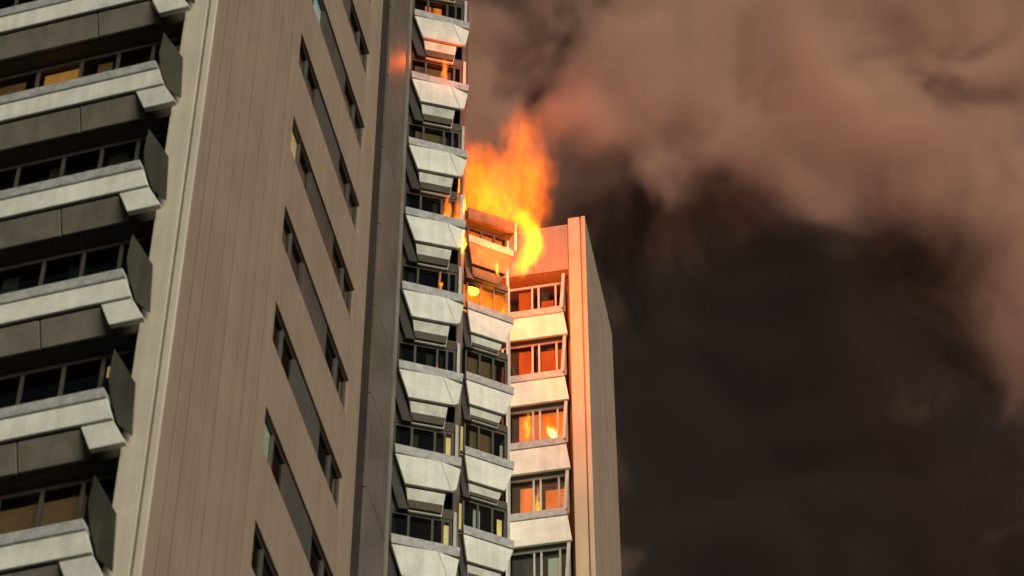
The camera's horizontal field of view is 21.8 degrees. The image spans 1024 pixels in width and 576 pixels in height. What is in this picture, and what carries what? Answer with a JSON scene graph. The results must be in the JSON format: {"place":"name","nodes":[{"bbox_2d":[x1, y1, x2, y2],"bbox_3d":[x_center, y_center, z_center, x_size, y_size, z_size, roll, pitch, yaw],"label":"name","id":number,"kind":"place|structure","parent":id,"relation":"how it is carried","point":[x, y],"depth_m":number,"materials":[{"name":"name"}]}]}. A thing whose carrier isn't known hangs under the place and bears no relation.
{"place":"outdoors","nodes":[
{"label":"outdoors","id":0,"kind":"place"},
{"bbox_2d":[0,0,621,575],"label":"apartment tower","id":1,"kind":"structure","parent":0,"point":[276,298],"depth_m":54.95,"materials":[{"name":"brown concrete"}]},
{"bbox_2d":[0,472,116,572],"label":"window","id":2,"kind":"structure","parent":1,"relation":"in","point":[39,513],"depth_m":44.80,"materials":[{"name":"brown glass"}]},
{"bbox_2d":[0,348,135,452],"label":"window","id":3,"kind":"structure","parent":1,"relation":"in","point":[103,358],"depth_m":47.08,"materials":[{"name":"grey metal"}]},
{"bbox_2d":[0,234,152,330],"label":"window","id":4,"kind":"structure","parent":1,"relation":"in","point":[77,270],"depth_m":49.37,"materials":[{"name":"grey metal"}]},
{"bbox_2d":[0,131,167,219],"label":"window","id":5,"kind":"structure","parent":1,"relation":"in","point":[121,158],"depth_m":51.55,"materials":[{"name":"grey metal"}]},
{"bbox_2d":[14,0,156,9],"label":"window","id":6,"kind":"structure","parent":1,"relation":"in","point":[16,1],"depth_m":56.12,"materials":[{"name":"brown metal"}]},
{"bbox_2d":[0,36,181,103],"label":"window","id":7,"kind":"structure","parent":1,"relation":"in","point":[77,73],"depth_m":53.87,"materials":[{"name":"brown metal"}]},
{"bbox_2d":[254,528,274,575],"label":"window","id":8,"kind":"structure","parent":1,"relation":"in","point":[262,557],"depth_m":50.46,"materials":[{"name":"brown metal"}]},
{"bbox_2d":[262,413,285,497],"bbox_3d":[-4.772,3.324,52.412,0.110,1.144,1.694,-9,-48,8],"label":"window","id":9,"kind":"structure","parent":1,"relation":"in","point":[270,443],"depth_m":52.65,"materials":[{"name":"brown metal"}]},
{"bbox_2d":[274,308,294,389],"bbox_3d":[-4.772,1.275,54.604,0.110,1.144,1.694,-9,-48,8],"label":"window","id":10,"kind":"structure","parent":1,"relation":"in","point":[282,339],"depth_m":54.99,"materials":[{"name":"brown metal"}]},
{"bbox_2d":[283,212,302,289],"bbox_3d":[-4.772,-0.773,56.796,0.110,1.144,1.694,-9,-48,8],"label":"window","id":11,"kind":"structure","parent":1,"relation":"in","point":[291,244],"depth_m":57.20,"materials":[{"name":"brown metal"}]},
{"bbox_2d":[291,124,309,196],"bbox_3d":[-4.772,-2.821,58.988,0.110,1.144,1.694,-9,-48,8],"label":"window","id":12,"kind":"structure","parent":1,"relation":"in","point":[296,148],"depth_m":59.26,"materials":[{"name":"black glass"}]},
{"bbox_2d":[300,41,317,112],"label":"window","id":13,"kind":"structure","parent":1,"relation":"in","point":[306,68],"depth_m":61.59,"materials":[{"name":"black glass"}]},
{"bbox_2d":[312,0,323,30],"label":"window","id":14,"kind":"structure","parent":1,"relation":"in","point":[317,4],"depth_m":63.97,"materials":[{"name":"teal glass"}]},
{"bbox_2d":[310,531,329,575],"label":"window","id":15,"kind":"structure","parent":1,"relation":"in","point":[322,570],"depth_m":55.15,"materials":[{"name":"black glass"}]},
{"bbox_2d":[318,427,339,509],"bbox_3d":[-3.996,3.937,57.091,0.110,1.144,1.744,-9,-48,8],"label":"window","id":16,"kind":"structure","parent":1,"relation":"in","point":[330,466],"depth_m":57.44,"materials":[{"name":"brown metal"}]},
{"bbox_2d":[325,330,345,408],"bbox_3d":[-4.038,1.895,59.289,0.199,1.144,1.745,-8,-47,8],"label":"window","id":17,"kind":"structure","parent":1,"relation":"in","point":[336,367],"depth_m":59.64,"materials":[{"name":"brown metal"}]},
{"bbox_2d":[332,240,351,315],"bbox_3d":[-3.996,-0.160,61.475,0.110,1.144,1.744,-9,-48,8],"label":"window","id":18,"kind":"structure","parent":1,"relation":"in","point":[342,275],"depth_m":61.82,"materials":[{"name":"brown metal"}]},
{"bbox_2d":[338,157,356,230],"bbox_3d":[-3.996,-2.208,63.667,0.110,1.144,1.744,-9,-48,8],"label":"window","id":19,"kind":"structure","parent":1,"relation":"in","point":[348,192],"depth_m":64.02,"materials":[{"name":"black glass"}]},
{"bbox_2d":[344,77,361,148],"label":"window","id":20,"kind":"structure","parent":1,"relation":"in","point":[354,116],"depth_m":66.21,"materials":[{"name":"black glass"}]},
{"bbox_2d":[349,5,366,73],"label":"window","id":21,"kind":"structure","parent":1,"relation":"in","point":[359,42],"depth_m":68.40,"materials":[{"name":"black glass"}]},
{"bbox_2d":[390,510,451,547],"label":"window","id":22,"kind":"structure","parent":1,"relation":"in","point":[446,531],"depth_m":65.44,"materials":[{"name":"grey metal"}]},
{"bbox_2d":[394,422,453,457],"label":"window","id":23,"kind":"structure","parent":1,"relation":"in","point":[448,443],"depth_m":67.63,"materials":[{"name":"grey metal"}]},
{"bbox_2d":[398,340,455,372],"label":"window","id":24,"kind":"structure","parent":1,"relation":"in","point":[429,358],"depth_m":69.83,"materials":[{"name":"grey metal"}]},
{"bbox_2d":[403,263,457,292],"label":"window","id":25,"kind":"structure","parent":1,"relation":"in","point":[411,276],"depth_m":72.01,"materials":[{"name":"grey metal"}]},
{"bbox_2d":[406,191,458,218],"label":"window","id":26,"kind":"structure","parent":1,"relation":"in","point":[453,212],"depth_m":74.22,"materials":[{"name":"grey metal"}]},
{"bbox_2d":[409,122,460,148],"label":"window","id":27,"kind":"structure","parent":1,"relation":"in","point":[442,140],"depth_m":76.39,"materials":[{"name":"grey metal"}]},
{"bbox_2d":[412,58,461,82],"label":"window","id":28,"kind":"structure","parent":1,"relation":"in","point":[445,75],"depth_m":78.59,"materials":[{"name":"brown metal"}]},
{"bbox_2d":[415,0,463,20],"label":"window","id":29,"kind":"structure","parent":1,"relation":"in","point":[428,9],"depth_m":80.81,"materials":[{"name":"brown metal"}]},
{"bbox_2d":[451,494,506,537],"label":"window","id":30,"kind":"structure","parent":1,"relation":"in","point":[476,513],"depth_m":74.37,"materials":[{"name":"grey metal"}]},
{"bbox_2d":[453,417,506,458],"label":"window","id":31,"kind":"structure","parent":1,"relation":"in","point":[484,443],"depth_m":76.54,"materials":[{"name":"grey metal"}]},
{"bbox_2d":[462,347,506,384],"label":"window","id":32,"kind":"structure","parent":1,"relation":"in","point":[480,368],"depth_m":78.76,"materials":[{"name":"brown metal"}]},
{"bbox_2d":[463,278,506,313],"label":"window","id":33,"kind":"structure","parent":1,"relation":"in","point":[493,301],"depth_m":80.98,"materials":[{"name":"orange glass"}]},
{"bbox_2d":[464,225,506,246],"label":"window","id":34,"kind":"structure","parent":1,"relation":"in","point":[468,228],"depth_m":82.94,"materials":[{"name":"brown metal"}]},
{"bbox_2d":[501,340,566,376],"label":"window","id":35,"kind":"structure","parent":1,"relation":"in","point":[521,363],"depth_m":86.99,"materials":[{"name":"orange glass"}]},
{"bbox_2d":[503,282,565,312],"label":"window","id":36,"kind":"structure","parent":1,"relation":"in","point":[525,299],"depth_m":89.14,"materials":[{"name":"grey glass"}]},
{"bbox_2d":[502,405,568,444],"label":"window","id":37,"kind":"structure","parent":1,"relation":"in","point":[549,425],"depth_m":84.79,"materials":[{"name":"orange glass"}]},
{"bbox_2d":[501,546,570,575],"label":"window","id":38,"kind":"structure","parent":1,"relation":"in","point":[554,561],"depth_m":80.53,"materials":[{"name":"grey glass"}]},
{"bbox_2d":[502,474,569,514],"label":"window","id":39,"kind":"structure","parent":1,"relation":"in","point":[554,498],"depth_m":82.50,"materials":[{"name":"orange glass"}]},
{"bbox_2d":[463,0,1023,575],"label":"sky","id":40,"kind":"structure","parent":0,"point":[804,219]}
]}

